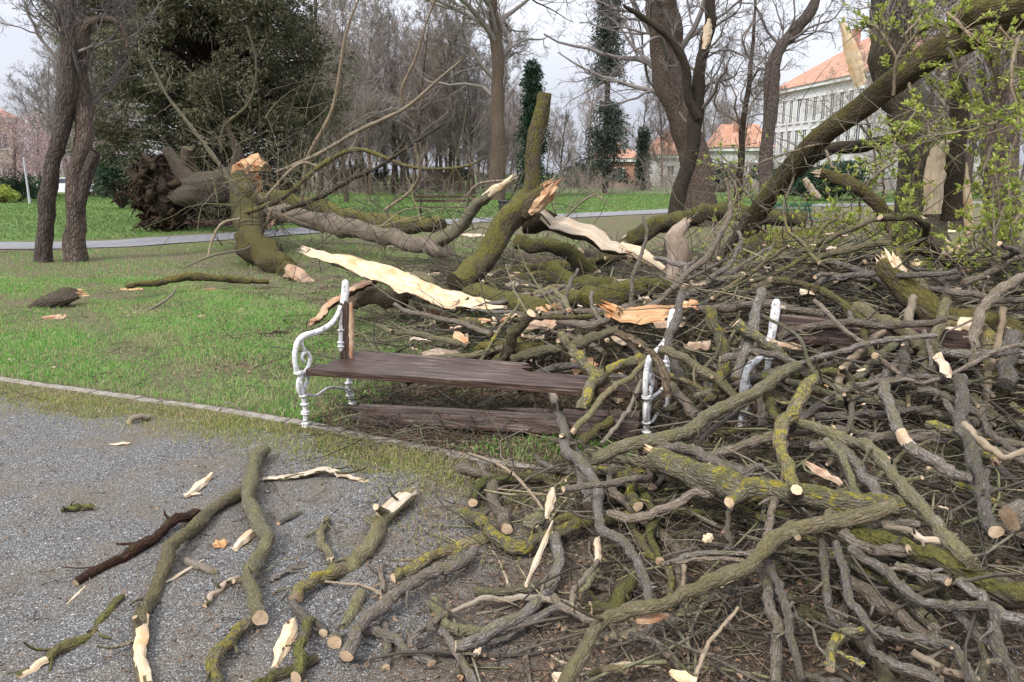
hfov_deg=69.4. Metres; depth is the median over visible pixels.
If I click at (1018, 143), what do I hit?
tree
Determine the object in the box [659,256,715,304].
heap branch
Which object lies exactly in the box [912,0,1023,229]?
park tree
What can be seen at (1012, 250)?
heap branch
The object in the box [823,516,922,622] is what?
heap branch
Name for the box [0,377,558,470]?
kerb
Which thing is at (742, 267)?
heap branch
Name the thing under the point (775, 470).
heap branch
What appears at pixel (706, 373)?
fallen branch
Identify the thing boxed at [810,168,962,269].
fallen branch
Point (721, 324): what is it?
heap branch
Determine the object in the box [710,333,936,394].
heap branch
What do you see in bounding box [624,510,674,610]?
heap branch
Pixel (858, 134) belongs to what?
window
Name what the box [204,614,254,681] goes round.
fallen branch
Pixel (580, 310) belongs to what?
heap branch
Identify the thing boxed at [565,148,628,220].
bare branch
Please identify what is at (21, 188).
evergreen bush
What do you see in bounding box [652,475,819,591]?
heap branch
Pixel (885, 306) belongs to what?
heap branch
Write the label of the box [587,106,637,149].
tree
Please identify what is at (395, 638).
fallen branch
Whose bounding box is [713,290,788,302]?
heap branch
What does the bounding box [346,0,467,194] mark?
tree
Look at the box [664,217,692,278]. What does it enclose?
standing stub
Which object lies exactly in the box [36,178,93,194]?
parked car
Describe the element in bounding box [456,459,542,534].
fallen branch
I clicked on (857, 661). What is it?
broken stick
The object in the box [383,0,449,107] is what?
bare branch
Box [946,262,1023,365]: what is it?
fallen branch
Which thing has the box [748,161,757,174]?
window
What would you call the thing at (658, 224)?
fallen log
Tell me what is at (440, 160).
tree
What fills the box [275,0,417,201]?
tree
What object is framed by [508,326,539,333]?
heap branch
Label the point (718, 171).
evergreen bush
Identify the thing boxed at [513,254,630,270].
heap branch
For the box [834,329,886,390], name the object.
fallen branch
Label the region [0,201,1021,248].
asphalt path
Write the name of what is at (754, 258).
heap branch
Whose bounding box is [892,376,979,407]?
heap branch
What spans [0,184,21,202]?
evergreen bush
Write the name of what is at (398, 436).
soil crumbs
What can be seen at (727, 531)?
broken stick
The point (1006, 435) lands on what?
heap branch
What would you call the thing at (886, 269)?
fallen log
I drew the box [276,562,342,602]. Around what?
fallen log
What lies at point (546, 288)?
heap branch
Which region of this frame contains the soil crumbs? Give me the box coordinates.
[0,314,1023,681]
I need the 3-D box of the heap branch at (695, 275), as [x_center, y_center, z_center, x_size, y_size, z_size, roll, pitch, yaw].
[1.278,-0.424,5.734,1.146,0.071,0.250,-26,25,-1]
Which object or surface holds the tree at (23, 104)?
on the ground at (618, 225)
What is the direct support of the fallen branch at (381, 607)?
on the gravel path at (174, 616)
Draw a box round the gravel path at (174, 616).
[0,396,1023,681]
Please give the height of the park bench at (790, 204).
0.906 m
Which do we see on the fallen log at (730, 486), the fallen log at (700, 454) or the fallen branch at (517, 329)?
the fallen log at (700, 454)
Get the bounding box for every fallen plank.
[350,404,641,438]
[497,408,639,421]
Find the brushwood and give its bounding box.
[270,193,1023,681]
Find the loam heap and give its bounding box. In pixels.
[117,218,233,227]
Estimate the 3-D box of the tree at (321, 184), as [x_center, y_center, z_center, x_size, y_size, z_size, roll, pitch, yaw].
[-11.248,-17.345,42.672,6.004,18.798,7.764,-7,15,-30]
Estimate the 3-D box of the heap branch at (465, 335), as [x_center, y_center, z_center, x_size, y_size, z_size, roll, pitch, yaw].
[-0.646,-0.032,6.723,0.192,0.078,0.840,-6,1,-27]
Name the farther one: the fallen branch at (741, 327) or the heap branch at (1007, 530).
the fallen branch at (741, 327)
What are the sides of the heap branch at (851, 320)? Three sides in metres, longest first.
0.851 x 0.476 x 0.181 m
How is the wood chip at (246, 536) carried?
on the gravel path at (174, 616)
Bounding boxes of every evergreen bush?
[0,168,38,201]
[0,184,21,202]
[21,174,41,198]
[90,145,138,207]
[326,163,390,186]
[410,166,487,188]
[542,161,609,187]
[713,159,750,191]
[749,163,849,195]
[793,159,876,199]
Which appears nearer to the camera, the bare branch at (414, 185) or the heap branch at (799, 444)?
the heap branch at (799, 444)
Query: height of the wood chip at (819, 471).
0.022 m
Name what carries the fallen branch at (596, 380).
on the park bench at (351, 363)
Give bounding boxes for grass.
[0,193,1022,239]
[0,380,1011,663]
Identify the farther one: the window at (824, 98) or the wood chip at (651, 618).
the window at (824, 98)
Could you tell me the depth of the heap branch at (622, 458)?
3.95 m
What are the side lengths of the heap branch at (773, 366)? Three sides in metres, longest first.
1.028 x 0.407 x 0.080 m
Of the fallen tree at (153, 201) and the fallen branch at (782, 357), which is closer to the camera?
the fallen branch at (782, 357)
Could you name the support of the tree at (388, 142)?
on the ground at (618, 225)
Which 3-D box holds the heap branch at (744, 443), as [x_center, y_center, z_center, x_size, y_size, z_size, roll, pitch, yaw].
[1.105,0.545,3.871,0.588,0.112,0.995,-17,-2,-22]
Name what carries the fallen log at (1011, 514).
on the brushwood
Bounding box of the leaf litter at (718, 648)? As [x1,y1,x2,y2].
[0,260,1023,681]
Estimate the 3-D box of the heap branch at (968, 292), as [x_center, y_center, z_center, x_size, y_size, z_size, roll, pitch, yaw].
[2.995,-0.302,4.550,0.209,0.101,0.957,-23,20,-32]
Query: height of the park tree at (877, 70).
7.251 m
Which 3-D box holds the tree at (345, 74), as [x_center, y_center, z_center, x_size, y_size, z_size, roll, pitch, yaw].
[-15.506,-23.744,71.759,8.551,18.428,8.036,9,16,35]
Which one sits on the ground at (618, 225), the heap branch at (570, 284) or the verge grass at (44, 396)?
the verge grass at (44, 396)
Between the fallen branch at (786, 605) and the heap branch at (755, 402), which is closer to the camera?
the fallen branch at (786, 605)
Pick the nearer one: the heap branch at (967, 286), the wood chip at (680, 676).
the wood chip at (680, 676)
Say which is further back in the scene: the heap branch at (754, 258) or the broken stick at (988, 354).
the heap branch at (754, 258)
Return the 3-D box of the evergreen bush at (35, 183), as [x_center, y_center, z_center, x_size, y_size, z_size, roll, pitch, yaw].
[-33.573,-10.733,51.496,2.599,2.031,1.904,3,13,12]
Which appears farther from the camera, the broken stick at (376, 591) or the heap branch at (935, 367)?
the heap branch at (935, 367)
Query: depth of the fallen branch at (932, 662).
2.15 m
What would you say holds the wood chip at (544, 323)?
on the heap branch at (573, 337)
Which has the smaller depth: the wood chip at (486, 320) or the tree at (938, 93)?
the wood chip at (486, 320)
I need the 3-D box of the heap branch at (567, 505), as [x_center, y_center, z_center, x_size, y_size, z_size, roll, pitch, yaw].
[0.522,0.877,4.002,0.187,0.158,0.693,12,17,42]
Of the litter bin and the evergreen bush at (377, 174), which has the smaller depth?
the litter bin
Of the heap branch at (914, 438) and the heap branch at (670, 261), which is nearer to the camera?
the heap branch at (914, 438)
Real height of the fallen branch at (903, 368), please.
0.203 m
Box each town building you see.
[0,108,19,174]
[588,144,636,187]
[648,134,679,185]
[707,118,774,184]
[772,28,1015,189]
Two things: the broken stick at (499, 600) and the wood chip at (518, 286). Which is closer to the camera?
the broken stick at (499, 600)
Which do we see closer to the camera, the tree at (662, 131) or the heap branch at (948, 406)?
the heap branch at (948, 406)
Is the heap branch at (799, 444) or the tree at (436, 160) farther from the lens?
the tree at (436, 160)
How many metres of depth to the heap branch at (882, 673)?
2.54 m
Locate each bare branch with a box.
[133,57,239,196]
[199,16,268,153]
[223,131,322,207]
[232,127,503,218]
[250,41,467,198]
[274,0,377,208]
[280,90,454,212]
[379,137,449,227]
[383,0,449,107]
[435,143,514,228]
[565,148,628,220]
[694,157,761,286]
[759,153,815,264]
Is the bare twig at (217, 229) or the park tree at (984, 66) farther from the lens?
the bare twig at (217, 229)
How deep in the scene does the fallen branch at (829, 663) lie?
2.18 m
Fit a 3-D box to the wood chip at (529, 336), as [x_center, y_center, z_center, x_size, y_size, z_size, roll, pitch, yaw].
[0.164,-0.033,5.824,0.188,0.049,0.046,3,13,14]
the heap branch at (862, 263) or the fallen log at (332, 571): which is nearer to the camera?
the fallen log at (332, 571)
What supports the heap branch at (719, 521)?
in the brushwood
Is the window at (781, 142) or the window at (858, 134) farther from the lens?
the window at (781, 142)
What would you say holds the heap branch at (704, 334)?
in the brushwood
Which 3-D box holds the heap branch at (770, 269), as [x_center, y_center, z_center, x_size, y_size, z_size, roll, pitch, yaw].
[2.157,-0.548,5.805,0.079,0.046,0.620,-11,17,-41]
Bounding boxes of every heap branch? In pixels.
[375,322,466,346]
[393,302,491,336]
[427,339,504,358]
[433,294,475,324]
[438,318,486,327]
[440,333,468,337]
[470,308,518,313]
[479,290,520,359]
[482,277,497,288]
[486,284,565,304]
[493,316,576,325]
[495,266,602,278]
[498,287,535,291]
[503,262,546,266]
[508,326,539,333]
[510,270,573,283]
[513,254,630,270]
[513,276,543,289]
[514,252,628,271]
[519,301,603,317]
[532,439,620,486]
[533,284,688,322]
[534,311,608,319]
[535,325,606,355]
[538,565,656,603]
[547,268,597,359]
[548,436,656,490]
[552,288,622,402]
[561,468,653,491]
[561,536,590,563]
[563,501,579,512]
[564,475,663,564]
[576,569,608,591]
[578,244,602,257]
[584,448,683,483]
[589,290,642,378]
[589,505,817,561]
[590,304,605,331]
[596,253,694,266]
[596,562,761,645]
[603,504,747,548]
[606,464,692,604]
[616,216,648,351]
[617,253,733,325]
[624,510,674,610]
[631,279,663,330]
[634,425,835,461]
[642,365,779,415]
[646,401,751,494]
[648,201,732,304]
[649,272,712,295]
[652,266,760,298]
[652,367,706,389]
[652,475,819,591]
[653,256,803,290]
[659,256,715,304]
[674,329,798,345]
[675,334,743,353]
[677,453,800,482]
[683,293,713,323]
[683,358,717,443]
[685,230,746,299]
[687,248,827,287]
[690,443,780,473]
[691,246,772,296]
[695,288,751,378]
[698,354,735,381]
[699,350,865,409]
[700,383,795,395]
[700,417,814,435]
[704,309,780,328]
[710,244,789,302]
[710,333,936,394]
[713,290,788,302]
[718,321,834,364]
[722,285,771,298]
[731,419,917,459]
[734,504,945,592]
[737,246,833,289]
[738,364,939,412]
[741,374,945,453]
[743,213,891,268]
[747,321,791,400]
[747,535,1015,582]
[749,400,805,411]
[750,432,843,486]
[751,235,891,288]
[752,267,823,274]
[756,386,779,431]
[767,276,878,358]
[770,555,897,681]
[773,259,866,294]
[775,217,837,274]
[775,247,876,276]
[776,303,946,340]
[777,345,825,388]
[780,391,877,423]
[782,214,820,264]
[785,378,979,425]
[786,429,1023,448]
[791,246,905,270]
[795,306,847,318]
[799,343,821,347]
[800,403,932,420]
[801,282,831,315]
[812,267,872,316]
[813,272,884,288]
[813,353,867,368]
[814,262,873,283]
[816,257,957,285]
[821,258,888,290]
[823,437,939,629]
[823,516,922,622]
[827,364,873,465]
[829,289,904,310]
[830,424,1023,465]
[834,440,930,490]
[838,367,910,406]
[846,249,895,302]
[848,564,989,681]
[852,282,897,301]
[862,354,967,361]
[868,344,950,378]
[871,372,1019,389]
[877,206,930,254]
[879,293,902,314]
[884,279,985,293]
[891,338,1002,376]
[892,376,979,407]
[896,248,940,300]
[903,489,1022,541]
[909,268,935,271]
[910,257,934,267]
[917,386,1023,457]
[920,284,1023,304]
[924,466,1005,508]
[937,264,962,287]
[938,293,1004,306]
[938,348,1023,358]
[938,480,1022,490]
[939,391,1023,489]
[943,339,1020,423]
[946,358,1023,402]
[951,297,1016,307]
[953,297,1023,310]
[958,358,994,397]
[960,281,979,291]
[961,255,1023,285]
[970,392,1023,428]
[970,403,1021,448]
[972,223,1023,259]
[978,282,1021,292]
[978,517,1023,543]
[991,304,1023,320]
[995,538,1023,547]
[997,359,1023,365]
[1009,402,1023,414]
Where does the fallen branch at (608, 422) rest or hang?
on the brushwood
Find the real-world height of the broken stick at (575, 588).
0.107 m
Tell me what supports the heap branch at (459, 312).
in the brushwood
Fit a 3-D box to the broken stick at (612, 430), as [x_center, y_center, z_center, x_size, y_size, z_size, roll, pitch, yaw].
[0.675,0.420,4.386,0.078,0.283,0.499,9,16,35]
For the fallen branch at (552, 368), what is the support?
on the brushwood
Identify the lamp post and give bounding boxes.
[22,157,30,203]
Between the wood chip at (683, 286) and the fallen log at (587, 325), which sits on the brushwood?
the fallen log at (587, 325)
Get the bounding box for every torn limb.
[296,245,491,314]
[451,299,507,309]
[522,209,633,257]
[619,242,666,271]
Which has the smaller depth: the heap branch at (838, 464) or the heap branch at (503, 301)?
the heap branch at (838, 464)
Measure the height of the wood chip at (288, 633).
0.050 m
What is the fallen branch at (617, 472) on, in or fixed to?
on the brushwood
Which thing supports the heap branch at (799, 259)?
in the brushwood
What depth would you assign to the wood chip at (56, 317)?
9.14 m
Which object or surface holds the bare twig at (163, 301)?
on the ground at (618, 225)
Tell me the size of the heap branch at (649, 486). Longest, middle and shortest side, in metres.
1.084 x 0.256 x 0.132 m
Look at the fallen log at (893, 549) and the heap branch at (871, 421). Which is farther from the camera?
the heap branch at (871, 421)
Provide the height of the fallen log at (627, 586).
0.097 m
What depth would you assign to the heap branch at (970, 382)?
4.03 m
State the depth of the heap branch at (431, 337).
6.10 m
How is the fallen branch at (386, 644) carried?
on the gravel path at (174, 616)
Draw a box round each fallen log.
[252,189,446,233]
[264,203,453,259]
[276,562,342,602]
[288,599,328,636]
[304,516,333,561]
[308,280,376,326]
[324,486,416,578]
[347,274,418,309]
[411,270,446,320]
[459,507,582,554]
[462,277,683,319]
[472,337,544,359]
[474,580,557,596]
[513,234,597,275]
[522,508,546,529]
[545,259,616,289]
[555,301,636,329]
[557,498,898,681]
[578,572,637,614]
[587,664,628,677]
[606,487,714,523]
[617,202,807,245]
[622,467,651,511]
[638,442,777,476]
[642,444,907,516]
[742,227,828,275]
[838,528,911,557]
[850,525,1023,609]
[874,248,1023,348]
[894,561,953,585]
[915,216,1023,295]
[946,308,997,386]
[995,329,1022,389]
[998,499,1023,529]
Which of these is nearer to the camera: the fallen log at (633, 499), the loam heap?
the fallen log at (633, 499)
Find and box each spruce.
[508,57,557,191]
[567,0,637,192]
[629,123,653,190]
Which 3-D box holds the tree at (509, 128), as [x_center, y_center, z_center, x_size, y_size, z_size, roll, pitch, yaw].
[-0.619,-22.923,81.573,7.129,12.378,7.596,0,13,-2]
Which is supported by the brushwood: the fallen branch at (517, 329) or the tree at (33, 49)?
the fallen branch at (517, 329)
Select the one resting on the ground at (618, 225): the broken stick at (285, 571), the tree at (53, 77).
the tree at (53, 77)
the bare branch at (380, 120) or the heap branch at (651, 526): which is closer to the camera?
the heap branch at (651, 526)
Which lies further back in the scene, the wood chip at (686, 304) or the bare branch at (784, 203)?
the bare branch at (784, 203)
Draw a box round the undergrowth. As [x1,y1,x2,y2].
[0,133,1023,194]
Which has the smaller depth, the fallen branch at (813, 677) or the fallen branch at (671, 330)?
the fallen branch at (813, 677)
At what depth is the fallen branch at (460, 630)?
2.87 m
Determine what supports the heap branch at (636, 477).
in the brushwood
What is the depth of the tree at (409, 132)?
83.04 m
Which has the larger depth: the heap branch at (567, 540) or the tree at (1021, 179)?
the tree at (1021, 179)
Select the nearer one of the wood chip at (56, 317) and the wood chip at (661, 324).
the wood chip at (661, 324)
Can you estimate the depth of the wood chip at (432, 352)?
6.01 m
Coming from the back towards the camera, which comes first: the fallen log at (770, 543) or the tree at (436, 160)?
the tree at (436, 160)
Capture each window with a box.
[0,133,10,149]
[666,164,674,175]
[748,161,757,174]
[773,131,777,154]
[778,130,784,154]
[780,101,786,125]
[786,130,791,149]
[787,99,794,124]
[793,129,799,149]
[795,98,801,123]
[802,96,810,122]
[802,128,807,138]
[810,95,818,121]
[819,93,825,120]
[829,92,835,116]
[838,90,844,109]
[845,128,850,140]
[848,88,855,101]
[854,123,860,139]
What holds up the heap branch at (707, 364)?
in the brushwood
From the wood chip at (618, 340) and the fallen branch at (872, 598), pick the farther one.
the wood chip at (618, 340)
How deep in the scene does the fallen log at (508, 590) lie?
3.04 m
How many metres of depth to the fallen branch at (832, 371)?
4.20 m
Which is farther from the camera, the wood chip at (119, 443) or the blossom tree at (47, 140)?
the blossom tree at (47, 140)
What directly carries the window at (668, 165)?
in the town building at (669, 162)
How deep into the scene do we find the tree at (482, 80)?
80.28 m
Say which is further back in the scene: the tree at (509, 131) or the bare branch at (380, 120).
the tree at (509, 131)
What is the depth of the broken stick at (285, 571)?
3.30 m
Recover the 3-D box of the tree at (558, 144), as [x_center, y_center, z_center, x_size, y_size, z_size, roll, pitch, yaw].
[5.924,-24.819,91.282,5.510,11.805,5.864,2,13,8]
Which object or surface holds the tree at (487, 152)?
on the ground at (618, 225)
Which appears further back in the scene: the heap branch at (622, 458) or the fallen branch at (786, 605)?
the heap branch at (622, 458)
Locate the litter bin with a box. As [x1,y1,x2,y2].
[498,199,510,210]
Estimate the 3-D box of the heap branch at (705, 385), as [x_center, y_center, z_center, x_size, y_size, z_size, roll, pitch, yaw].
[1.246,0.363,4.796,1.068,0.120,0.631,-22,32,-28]
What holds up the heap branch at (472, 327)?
in the brushwood
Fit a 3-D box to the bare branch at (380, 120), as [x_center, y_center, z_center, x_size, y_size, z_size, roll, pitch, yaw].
[-3.226,-4.734,16.076,4.636,3.218,1.549,2,13,8]
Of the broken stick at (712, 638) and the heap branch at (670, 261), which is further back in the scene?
the heap branch at (670, 261)
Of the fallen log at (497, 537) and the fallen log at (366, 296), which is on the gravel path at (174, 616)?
the fallen log at (497, 537)
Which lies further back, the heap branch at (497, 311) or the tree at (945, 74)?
the tree at (945, 74)
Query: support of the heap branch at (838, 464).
in the brushwood
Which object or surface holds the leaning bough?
on the brushwood
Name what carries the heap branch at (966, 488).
in the brushwood
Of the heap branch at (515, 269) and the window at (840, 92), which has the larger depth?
the window at (840, 92)
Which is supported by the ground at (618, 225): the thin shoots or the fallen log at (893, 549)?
the thin shoots
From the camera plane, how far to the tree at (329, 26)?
73.15 m
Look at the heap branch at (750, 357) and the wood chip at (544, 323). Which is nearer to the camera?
the heap branch at (750, 357)
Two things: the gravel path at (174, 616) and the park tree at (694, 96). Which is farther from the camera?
the park tree at (694, 96)
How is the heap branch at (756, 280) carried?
on the brushwood
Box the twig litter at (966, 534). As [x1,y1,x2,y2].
[0,220,1023,681]
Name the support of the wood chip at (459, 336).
on the brushwood
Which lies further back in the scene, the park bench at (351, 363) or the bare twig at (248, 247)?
the bare twig at (248, 247)
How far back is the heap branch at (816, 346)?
4.72 m
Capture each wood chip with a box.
[42,314,66,319]
[67,585,85,603]
[110,442,130,444]
[120,288,143,289]
[166,559,203,582]
[184,472,213,496]
[187,288,224,291]
[212,539,227,547]
[232,529,254,550]
[259,330,291,335]
[271,617,297,667]
[410,337,434,342]
[421,348,461,355]
[453,331,467,343]
[462,233,483,236]
[473,647,481,656]
[479,318,491,322]
[499,316,513,321]
[505,281,522,288]
[521,333,544,338]
[524,520,553,586]
[525,319,557,329]
[536,306,547,311]
[545,487,555,518]
[546,303,560,309]
[552,672,560,681]
[571,358,597,373]
[611,336,626,344]
[635,613,669,623]
[654,317,685,327]
[669,669,696,681]
[678,283,689,289]
[682,299,697,309]
[683,340,710,349]
[692,282,705,286]
[702,533,713,542]
[765,337,802,349]
[799,288,814,294]
[804,461,842,485]
[825,232,847,237]
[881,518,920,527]
[933,352,951,377]
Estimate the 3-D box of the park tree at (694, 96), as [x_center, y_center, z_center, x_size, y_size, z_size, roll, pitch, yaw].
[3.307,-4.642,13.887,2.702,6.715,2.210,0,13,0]
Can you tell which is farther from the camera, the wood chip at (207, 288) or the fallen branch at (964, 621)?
the wood chip at (207, 288)
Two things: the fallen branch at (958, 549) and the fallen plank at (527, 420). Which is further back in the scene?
the fallen plank at (527, 420)
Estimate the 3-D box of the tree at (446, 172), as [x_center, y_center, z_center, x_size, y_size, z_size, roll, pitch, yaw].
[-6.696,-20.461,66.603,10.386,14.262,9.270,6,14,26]
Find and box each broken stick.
[126,413,150,423]
[201,575,241,607]
[269,561,306,581]
[277,511,301,525]
[324,575,383,598]
[368,564,385,599]
[406,613,443,647]
[451,593,584,612]
[468,452,552,522]
[558,558,599,612]
[570,358,645,433]
[599,379,642,444]
[629,631,671,658]
[662,556,744,566]
[664,541,753,565]
[680,564,687,599]
[694,606,739,676]
[722,506,746,556]
[760,313,842,393]
[835,649,865,667]
[850,342,1023,399]
[918,329,938,396]
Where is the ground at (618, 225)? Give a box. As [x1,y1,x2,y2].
[0,175,1023,533]
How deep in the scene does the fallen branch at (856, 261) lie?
5.73 m
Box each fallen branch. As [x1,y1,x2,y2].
[3,593,127,678]
[57,508,200,585]
[59,501,97,511]
[97,486,241,681]
[125,272,268,288]
[184,557,216,574]
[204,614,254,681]
[232,444,274,625]
[251,653,318,681]
[260,466,369,482]
[285,616,316,681]
[327,588,366,648]
[340,545,478,661]
[362,623,435,666]
[380,619,392,670]
[390,527,490,582]
[428,596,482,638]
[434,173,516,246]
[437,627,477,681]
[455,531,564,651]
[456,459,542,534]
[457,649,473,679]
[468,467,544,506]
[487,605,560,645]
[491,309,535,360]
[510,325,617,361]
[534,342,627,377]
[544,393,653,599]
[550,593,598,624]
[554,512,594,528]
[557,331,628,399]
[558,467,591,508]
[576,352,645,410]
[577,536,620,597]
[579,415,614,444]
[592,361,801,464]
[594,465,647,477]
[613,318,671,397]
[657,345,748,409]
[662,643,710,681]
[664,290,685,377]
[669,212,750,304]
[670,381,699,418]
[694,374,754,405]
[697,299,826,317]
[703,305,732,393]
[719,338,809,377]
[723,280,825,302]
[730,287,766,379]
[732,319,797,387]
[735,563,784,681]
[746,396,771,445]
[749,474,799,536]
[760,372,796,432]
[763,559,804,680]
[772,373,819,486]
[784,360,875,387]
[795,419,980,568]
[801,250,884,280]
[804,671,843,681]
[809,441,890,494]
[809,537,857,627]
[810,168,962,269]
[812,299,909,384]
[817,626,865,671]
[830,334,899,407]
[832,540,979,681]
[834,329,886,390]
[847,544,994,611]
[849,576,961,649]
[851,302,941,362]
[860,627,944,681]
[878,381,974,484]
[883,524,958,547]
[885,341,910,375]
[897,297,958,400]
[899,294,917,330]
[910,649,979,680]
[925,420,999,465]
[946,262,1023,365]
[951,611,990,650]
[952,373,1023,537]
[954,577,1023,627]
[960,421,1023,461]
[979,605,1023,681]
[982,306,1009,420]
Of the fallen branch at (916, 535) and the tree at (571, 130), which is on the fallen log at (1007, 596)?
the fallen branch at (916, 535)
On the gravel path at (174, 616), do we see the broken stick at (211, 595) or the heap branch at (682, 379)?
the broken stick at (211, 595)
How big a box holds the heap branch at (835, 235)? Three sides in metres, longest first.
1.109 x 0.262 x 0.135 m
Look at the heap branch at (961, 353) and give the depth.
4.13 m
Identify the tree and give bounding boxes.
[0,0,168,262]
[0,42,67,177]
[0,70,51,162]
[0,103,48,201]
[6,126,74,183]
[10,38,111,140]
[16,4,96,169]
[20,0,148,262]
[25,81,67,177]
[30,29,173,191]
[31,0,361,220]
[33,0,118,194]
[52,99,141,186]
[53,58,140,151]
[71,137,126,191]
[111,120,314,281]
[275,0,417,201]
[278,0,358,198]
[291,5,341,71]
[292,24,382,188]
[301,3,379,178]
[303,0,370,193]
[306,0,458,193]
[306,39,346,189]
[308,31,412,194]
[311,8,404,192]
[329,18,384,190]
[333,39,374,191]
[341,0,399,194]
[342,8,442,193]
[345,0,589,199]
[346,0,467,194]
[353,0,431,191]
[360,58,411,189]
[368,56,398,188]
[371,77,406,186]
[377,49,443,189]
[380,36,426,189]
[382,28,422,183]
[387,32,486,192]
[391,34,435,188]
[397,31,478,191]
[400,0,465,191]
[408,40,444,190]
[411,0,475,192]
[411,18,489,190]
[415,0,511,193]
[415,33,523,193]
[436,10,508,193]
[441,67,508,189]
[461,70,489,186]
[466,105,515,187]
[472,49,508,178]
[477,20,536,190]
[477,86,524,188]
[479,77,525,174]
[506,87,522,179]
[542,102,569,177]
[544,0,767,226]
[546,88,577,186]
[546,119,583,171]
[571,55,604,163]
[575,82,626,165]
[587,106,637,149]
[621,67,661,161]
[623,0,767,253]
[629,95,668,150]
[644,84,677,185]
[658,109,715,164]
[691,73,726,158]
[702,76,738,141]
[702,97,742,136]
[706,0,807,202]
[709,87,747,130]
[726,78,762,171]
[732,0,859,225]
[799,37,899,190]
[831,0,958,257]
[864,0,979,133]
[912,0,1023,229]
[917,28,1023,175]
[923,66,979,145]
[926,4,1023,183]
[927,0,977,141]
[934,53,1023,194]
[961,30,1023,255]
[962,56,1023,160]
[1019,99,1023,184]
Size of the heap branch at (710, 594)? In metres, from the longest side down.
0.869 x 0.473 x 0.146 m
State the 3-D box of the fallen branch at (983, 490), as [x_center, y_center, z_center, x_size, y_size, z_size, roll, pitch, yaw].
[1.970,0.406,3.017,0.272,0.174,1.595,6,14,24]
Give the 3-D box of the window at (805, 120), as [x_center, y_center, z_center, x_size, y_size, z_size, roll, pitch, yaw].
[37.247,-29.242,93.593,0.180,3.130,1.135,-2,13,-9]
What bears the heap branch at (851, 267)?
in the brushwood
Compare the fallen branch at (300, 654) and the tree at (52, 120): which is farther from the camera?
the tree at (52, 120)
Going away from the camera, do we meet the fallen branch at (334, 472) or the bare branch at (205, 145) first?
the fallen branch at (334, 472)
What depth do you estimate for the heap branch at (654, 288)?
5.84 m
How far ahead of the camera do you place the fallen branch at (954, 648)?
2.19 m
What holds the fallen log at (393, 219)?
on the fallen tree at (153, 201)
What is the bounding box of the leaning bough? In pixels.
[446,92,562,291]
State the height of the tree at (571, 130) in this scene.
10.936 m
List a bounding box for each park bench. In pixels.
[292,279,674,455]
[413,195,475,216]
[737,298,1023,438]
[765,203,817,229]
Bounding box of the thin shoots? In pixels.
[97,12,1023,301]
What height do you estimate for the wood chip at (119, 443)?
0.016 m
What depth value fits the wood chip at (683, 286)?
5.57 m
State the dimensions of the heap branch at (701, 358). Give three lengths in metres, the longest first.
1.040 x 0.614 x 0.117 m
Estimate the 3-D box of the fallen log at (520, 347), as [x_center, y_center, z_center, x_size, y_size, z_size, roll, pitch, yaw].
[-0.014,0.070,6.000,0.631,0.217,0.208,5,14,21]
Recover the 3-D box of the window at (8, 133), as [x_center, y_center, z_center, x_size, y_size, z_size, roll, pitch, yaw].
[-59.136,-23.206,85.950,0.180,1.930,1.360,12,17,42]
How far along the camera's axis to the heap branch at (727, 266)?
5.67 m
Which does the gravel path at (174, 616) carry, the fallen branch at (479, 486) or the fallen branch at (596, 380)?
the fallen branch at (479, 486)
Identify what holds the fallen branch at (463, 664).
on the gravel path at (174, 616)
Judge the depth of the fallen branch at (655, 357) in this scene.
4.30 m
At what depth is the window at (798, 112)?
95.42 m
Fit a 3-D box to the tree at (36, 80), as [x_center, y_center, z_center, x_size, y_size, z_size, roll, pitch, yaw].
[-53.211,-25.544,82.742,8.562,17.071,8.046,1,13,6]
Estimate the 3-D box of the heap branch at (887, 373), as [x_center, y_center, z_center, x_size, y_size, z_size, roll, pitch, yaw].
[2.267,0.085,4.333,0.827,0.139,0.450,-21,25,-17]
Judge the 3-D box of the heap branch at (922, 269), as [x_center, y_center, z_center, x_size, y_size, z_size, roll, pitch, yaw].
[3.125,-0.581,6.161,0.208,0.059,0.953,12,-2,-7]
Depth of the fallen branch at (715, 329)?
4.43 m
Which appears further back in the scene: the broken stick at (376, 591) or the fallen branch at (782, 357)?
the fallen branch at (782, 357)
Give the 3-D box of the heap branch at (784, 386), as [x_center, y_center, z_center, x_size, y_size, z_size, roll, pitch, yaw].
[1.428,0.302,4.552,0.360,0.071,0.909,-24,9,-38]
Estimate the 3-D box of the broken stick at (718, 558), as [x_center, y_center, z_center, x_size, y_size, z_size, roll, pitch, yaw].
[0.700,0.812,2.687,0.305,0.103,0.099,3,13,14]
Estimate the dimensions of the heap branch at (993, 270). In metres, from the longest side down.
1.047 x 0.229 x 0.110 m
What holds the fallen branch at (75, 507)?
on the gravel path at (174, 616)
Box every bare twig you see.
[145,285,177,311]
[182,246,249,268]
[207,218,239,256]
[219,402,240,410]
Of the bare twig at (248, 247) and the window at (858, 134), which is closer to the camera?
the bare twig at (248, 247)
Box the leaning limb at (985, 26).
[696,0,1023,298]
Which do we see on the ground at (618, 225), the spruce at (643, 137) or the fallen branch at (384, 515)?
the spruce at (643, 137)
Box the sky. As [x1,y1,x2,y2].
[0,0,1023,174]
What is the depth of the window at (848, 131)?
85.39 m
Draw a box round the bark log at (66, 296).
[27,287,88,307]
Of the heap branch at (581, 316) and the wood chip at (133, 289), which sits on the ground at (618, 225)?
the wood chip at (133, 289)

